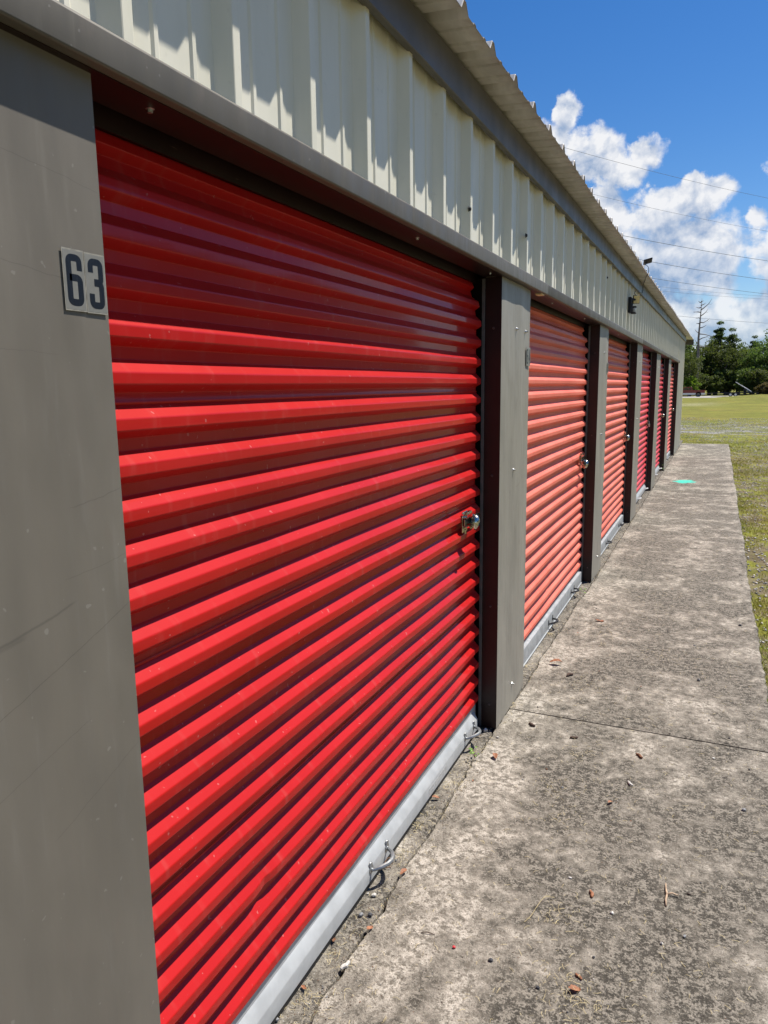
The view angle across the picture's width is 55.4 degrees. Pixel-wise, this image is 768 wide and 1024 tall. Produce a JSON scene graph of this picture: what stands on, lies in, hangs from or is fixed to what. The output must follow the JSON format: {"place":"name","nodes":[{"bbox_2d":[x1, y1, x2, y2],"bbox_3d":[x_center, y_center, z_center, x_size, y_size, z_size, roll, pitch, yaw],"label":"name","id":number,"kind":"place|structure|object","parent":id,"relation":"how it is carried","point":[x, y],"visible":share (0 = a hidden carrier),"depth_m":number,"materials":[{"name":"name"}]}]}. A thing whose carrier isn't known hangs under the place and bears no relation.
{"place":"outdoors","nodes":[
{"label":"outdoors","id":0,"kind":"place"},
{"bbox_2d":[312,709,767,1023],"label":"sidewalk","id":1,"kind":"structure","parent":0,"point":[694,781],"depth_m":2.33,"materials":[{"name":"concrete"}]},
{"bbox_2d":[340,960,349,969],"bbox_3d":[-0.108,1.272,2.054,0.015,0.013,0.038,7,12,39],"label":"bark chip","id":2,"kind":"object","parent":1,"relation":"on","point":[345,965],"visible":1,"depth_m":2.05,"materials":[{"name":"white"}]},
{"bbox_2d":[568,984,580,990],"bbox_3d":[0.511,1.276,1.961,0.036,0.014,0.018,-2,10,-10],"label":"leaf","id":3,"kind":"object","parent":1,"relation":"on","point":[571,986],"visible":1,"depth_m":1.96,"materials":[{"name":"brown plant"}]},
{"bbox_2d":[665,883,678,905],"bbox_3d":[0.910,1.213,2.317,0.044,0.009,0.110,4,11,24],"label":"twig","id":4,"kind":"object","parent":1,"relation":"on","point":[667,894],"visible":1,"depth_m":2.32,"materials":[{"name":"beige wood"}]},
{"bbox_2d":[342,387,767,975],"bbox_3d":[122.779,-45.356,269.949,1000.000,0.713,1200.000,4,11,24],"label":"ground","id":5,"kind":"structure","parent":0,"point":[740,409],"depth_m":22.08,"materials":[{"name":"green plant"}]},
{"bbox_2d":[0,0,693,1023],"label":"storage building","id":6,"kind":"structure","parent":5,"relation":"on","point":[324,334],"depth_m":1.71,"materials":[{"name":"beige metal"}]},
{"bbox_2d":[95,129,484,1023],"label":"roll up door","id":7,"kind":"structure","parent":6,"relation":"in","point":[299,396],"depth_m":1.81,"materials":[{"name":"red paint"}]},
{"bbox_2d":[469,514,479,529],"bbox_3d":[0.381,0.042,3.105,0.046,0.070,0.067,1,10,11],"label":"padlock","id":8,"kind":"object","parent":6,"relation":"attached to","point":[474,521],"visible":0.99,"depth_m":3.08,"materials":[{"name":"silver metal"}]},
{"bbox_2d":[523,306,590,666],"bbox_3d":[1.133,-0.274,4.858,0.155,2.089,2.360,4,11,24],"label":"roll up door","id":9,"kind":"structure","parent":6,"relation":"in","point":[558,389],"depth_m":4.82,"materials":[{"name":"paint"}]},
{"bbox_2d":[582,459,587,467],"bbox_3d":[1.559,-0.373,5.678,0.046,0.070,0.067,1,10,11],"label":"padlock","id":10,"kind":"object","parent":6,"relation":"attached to","point":[585,463],"visible":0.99,"depth_m":5.66,"materials":[{"name":"silver metal"}]},
{"bbox_2d":[601,338,630,554],"bbox_3d":[2.315,-0.726,7.434,0.155,2.089,2.400,4,11,24],"label":"roll up door","id":11,"kind":"structure","parent":6,"relation":"in","point":[618,375],"depth_m":7.66,"materials":[{"name":"paint"}]},
{"bbox_2d":[628,265,648,313],"bbox_3d":[2.722,-2.296,7.704,0.154,0.489,1.193,4,11,24],"label":"security light","id":12,"kind":"object","parent":6,"relation":"attached to","point":[635,299],"visible":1,"depth_m":7.28,"materials":[{"name":"black plastic"}]},
{"bbox_2d":[636,353,651,502],"bbox_3d":[3.534,-1.191,10.091,0.155,2.089,2.240,4,11,24],"label":"roll up door","id":13,"kind":"structure","parent":6,"relation":"in","point":[647,358],"depth_m":10.56,"materials":[{"name":"paint"}]},
{"bbox_2d":[643,258,652,265],"bbox_3d":[2.627,-2.462,7.298,0.090,0.125,0.118,2,10,13],"label":"solar panel","id":14,"kind":"object","parent":6,"relation":"attached to","point":[647,261],"visible":0.92,"depth_m":7.28,"materials":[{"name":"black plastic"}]},
{"bbox_2d":[646,359,664,475],"bbox_3d":[4.736,-1.651,12.712,0.155,2.089,2.120,4,11,24],"label":"roll up door","id":15,"kind":"structure","parent":6,"relation":"in","point":[662,366],"depth_m":13.36,"materials":[{"name":"red paint"}]},
{"bbox_2d":[660,363,674,460],"bbox_3d":[5.990,-2.130,15.445,0.155,2.089,2.530,4,11,24],"label":"roll up door","id":16,"kind":"structure","parent":6,"relation":"in","point":[672,365],"depth_m":16.21,"materials":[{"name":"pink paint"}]},
{"bbox_2d":[683,376,701,395],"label":"shrub","id":17,"kind":"object","parent":5,"relation":"on","point":[692,381],"visible":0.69,"depth_m":134.91,"materials":[{"name":"green plant"}]},
{"bbox_2d":[686,343,701,361],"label":"broadleaf tree","id":18,"kind":"object","parent":5,"relation":"on","point":[692,348],"visible":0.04,"depth_m":151.09,"materials":[{"name":"green plant"}]},
{"bbox_2d":[683,353,705,395],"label":"broadleaf tree","id":19,"kind":"object","parent":5,"relation":"on","point":[693,371],"visible":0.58,"depth_m":136.87,"materials":[{"name":"green plant"}]},
{"bbox_2d":[686,374,708,389],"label":"shrub","id":20,"kind":"object","parent":5,"relation":"on","point":[701,387],"visible":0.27,"depth_m":144.12,"materials":[{"name":"green plant"}]},
{"bbox_2d":[685,350,714,378],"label":"broadleaf tree","id":21,"kind":"object","parent":5,"relation":"on","point":[701,357],"visible":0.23,"depth_m":146.70,"materials":[{"name":"green plant"}]},
{"bbox_2d":[694,299,711,395],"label":"dead tree","id":22,"kind":"object","parent":5,"relation":"on","point":[698,338],"visible":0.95,"depth_m":141.82,"materials":[{"name":"wood"}]},
{"bbox_2d":[690,337,728,394],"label":"broadleaf tree","id":23,"kind":"object","parent":5,"relation":"on","point":[704,349],"visible":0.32,"depth_m":147.68,"materials":[{"name":"green plant"}]},
{"bbox_2d":[699,345,723,394],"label":"broadleaf tree","id":24,"kind":"object","parent":5,"relation":"on","point":[708,371],"visible":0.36,"depth_m":146.37,"materials":[{"name":"green plant"}]},
{"bbox_2d":[704,374,726,394],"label":"shrub","id":25,"kind":"object","parent":5,"relation":"on","point":[714,382],"visible":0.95,"depth_m":142.21,"materials":[{"name":"green plant"}]},
{"bbox_2d":[709,321,725,394],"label":"pine tree","id":26,"kind":"object","parent":5,"relation":"on","point":[718,336],"visible":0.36,"depth_m":150.73,"materials":[{"name":"green plant"}]},
{"bbox_2d":[715,369,737,394],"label":"shrub","id":27,"kind":"object","parent":5,"relation":"on","point":[730,374],"visible":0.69,"depth_m":143.17,"materials":[{"name":"green plant"}]},
{"bbox_2d":[708,341,749,393],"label":"broadleaf tree","id":28,"kind":"object","parent":5,"relation":"on","point":[727,355],"visible":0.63,"depth_m":144.22,"materials":[{"name":"green plant"}]},
{"bbox_2d":[721,327,741,368],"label":"pine tree","id":29,"kind":"object","parent":5,"relation":"on","point":[732,337],"visible":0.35,"depth_m":148.30,"materials":[{"name":"green plant"}]},
{"bbox_2d":[727,351,749,394],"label":"broadleaf tree","id":30,"kind":"object","parent":5,"relation":"on","point":[740,367],"visible":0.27,"depth_m":144.28,"materials":[{"name":"green plant"}]},
{"bbox_2d":[731,367,756,394],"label":"shrub","id":31,"kind":"object","parent":5,"relation":"on","point":[742,376],"visible":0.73,"depth_m":139.93,"materials":[{"name":"green plant"}]},
{"bbox_2d":[736,342,751,391],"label":"broadleaf tree","id":32,"kind":"object","parent":5,"relation":"on","point":[743,349],"visible":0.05,"depth_m":153.28,"materials":[{"name":"green plant"}]},
{"bbox_2d":[730,343,760,367],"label":"broadleaf tree","id":33,"kind":"object","parent":5,"relation":"on","point":[748,351],"visible":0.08,"depth_m":148.19,"materials":[{"name":"green plant"}]},
{"bbox_2d":[738,346,767,394],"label":"broadleaf tree","id":34,"kind":"object","parent":5,"relation":"on","point":[753,358],"visible":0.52,"depth_m":141.96,"materials":[{"name":"green plant"}]},
{"bbox_2d":[743,368,767,394],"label":"shrub","id":35,"kind":"object","parent":5,"relation":"on","point":[756,379],"visible":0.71,"depth_m":138.46,"materials":[{"name":"green plant"}]},
{"bbox_2d":[747,335,763,393],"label":"pine tree","id":36,"kind":"object","parent":5,"relation":"on","point":[754,337],"visible":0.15,"depth_m":150.50,"materials":[{"name":"green plant"}]},
{"bbox_2d":[752,346,767,374],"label":"broadleaf tree","id":37,"kind":"object","parent":5,"relation":"on","point":[763,360],"visible":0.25,"depth_m":142.61,"materials":[{"name":"green plant"}]},
{"bbox_2d":[753,329,767,369],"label":"broadleaf tree","id":38,"kind":"object","parent":5,"relation":"on","point":[763,345],"visible":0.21,"depth_m":146.19,"materials":[{"name":"green plant"}]},
{"bbox_2d":[753,383,767,393],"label":"shrub","id":39,"kind":"object","parent":5,"relation":"on","point":[762,388],"visible":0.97,"depth_m":134.77,"materials":[{"name":"green plant"}]},
{"bbox_2d":[465,0,767,352],"label":"sky","id":40,"kind":"structure","parent":0,"point":[676,88],"materials":[{"name":"blue"}]},
{"bbox_2d":[510,491,767,752],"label":"sidewalk","id":41,"kind":"structure","parent":0,"point":[635,668],"depth_m":4.63,"materials":[{"name":"concrete"}]},
{"bbox_2d":[279,467,766,1023],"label":"grass clippings","id":42,"kind":"object","parent":41,"relation":"on","point":[529,857],"depth_m":2.33,"materials":[{"name":"plant"}]},
{"bbox_2d":[567,148,765,197],"bbox_3d":[12.164,-14.303,29.946,55.600,1.246,0.011,-7,12,-34],"label":"power line","id":43,"kind":"object","parent":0,"point":[664,174],"visible":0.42,"depth_m":29.47,"materials":[{"name":"black metal"}]},
{"bbox_2d":[593,194,763,230],"bbox_3d":[15.603,-15.528,36.917,60.406,1.246,0.011,-7,12,-34],"label":"power line","id":44,"kind":"object","parent":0,"point":[676,213],"visible":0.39,"depth_m":36.12,"materials":[{"name":"black metal"}]},
{"bbox_2d":[651,443,736,493],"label":"sidewalk","id":45,"kind":"structure","parent":0,"point":[709,457],"depth_m":13.58,"materials":[{"name":"concrete"}]},
{"bbox_2d":[623,235,766,260],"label":"power line","id":46,"kind":"object","parent":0,"point":[696,249],"visible":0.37,"depth_m":57.01,"materials":[{"name":"black metal"}]},
{"bbox_2d":[639,259,764,279],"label":"power line","id":47,"kind":"object","parent":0,"point":[707,271],"visible":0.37,"depth_m":68.29,"materials":[{"name":"black metal"}]},
{"bbox_2d":[682,396,727,397],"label":"road","id":48,"kind":"structure","parent":0,"point":[702,396],"depth_m":128.78,"materials":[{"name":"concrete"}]},
{"bbox_2d":[683,387,705,396],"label":"pickup truck","id":49,"kind":"object","parent":48,"relation":"on","point":[690,391],"visible":0.64,"depth_m":129.53,"materials":[{"name":"red paint"}]},
{"bbox_2d":[706,392,758,395],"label":"flatbed trailer","id":50,"kind":"object","parent":48,"relation":"on","point":[731,393],"visible":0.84,"depth_m":126.80,"materials":[{"name":"black metal"}]},
{"bbox_2d":[653,278,763,293],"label":"power line","id":51,"kind":"object","parent":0,"point":[706,286],"visible":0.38,"depth_m":78.35,"materials":[{"name":"black metal"}]},
{"bbox_2d":[680,423,767,702],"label":"lawn grass","id":52,"kind":"structure","parent":0,"point":[747,511],"depth_m":9.47,"materials":[{"name":"green plant"}]},
{"bbox_2d":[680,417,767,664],"bbox_3d":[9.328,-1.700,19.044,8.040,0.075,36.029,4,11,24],"label":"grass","id":53,"kind":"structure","parent":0,"point":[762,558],"depth_m":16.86,"materials":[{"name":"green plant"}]},
{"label":"slab bed","id":54,"kind":"structure","parent":0,"visible":0},
{"bbox_2d":[274,440,682,1023],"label":"foundation strip","id":55,"kind":"object","parent":54,"relation":"on","point":[416,840],"visible":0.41,"depth_m":2.47,"materials":[{"name":"concrete"}]},
{"bbox_2d":[281,447,766,1023],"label":"grit","id":56,"kind":"object","parent":55,"relation":"on","point":[485,753],"visible":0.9,"depth_m":2.70,"materials":[{"name":"grey stone"}]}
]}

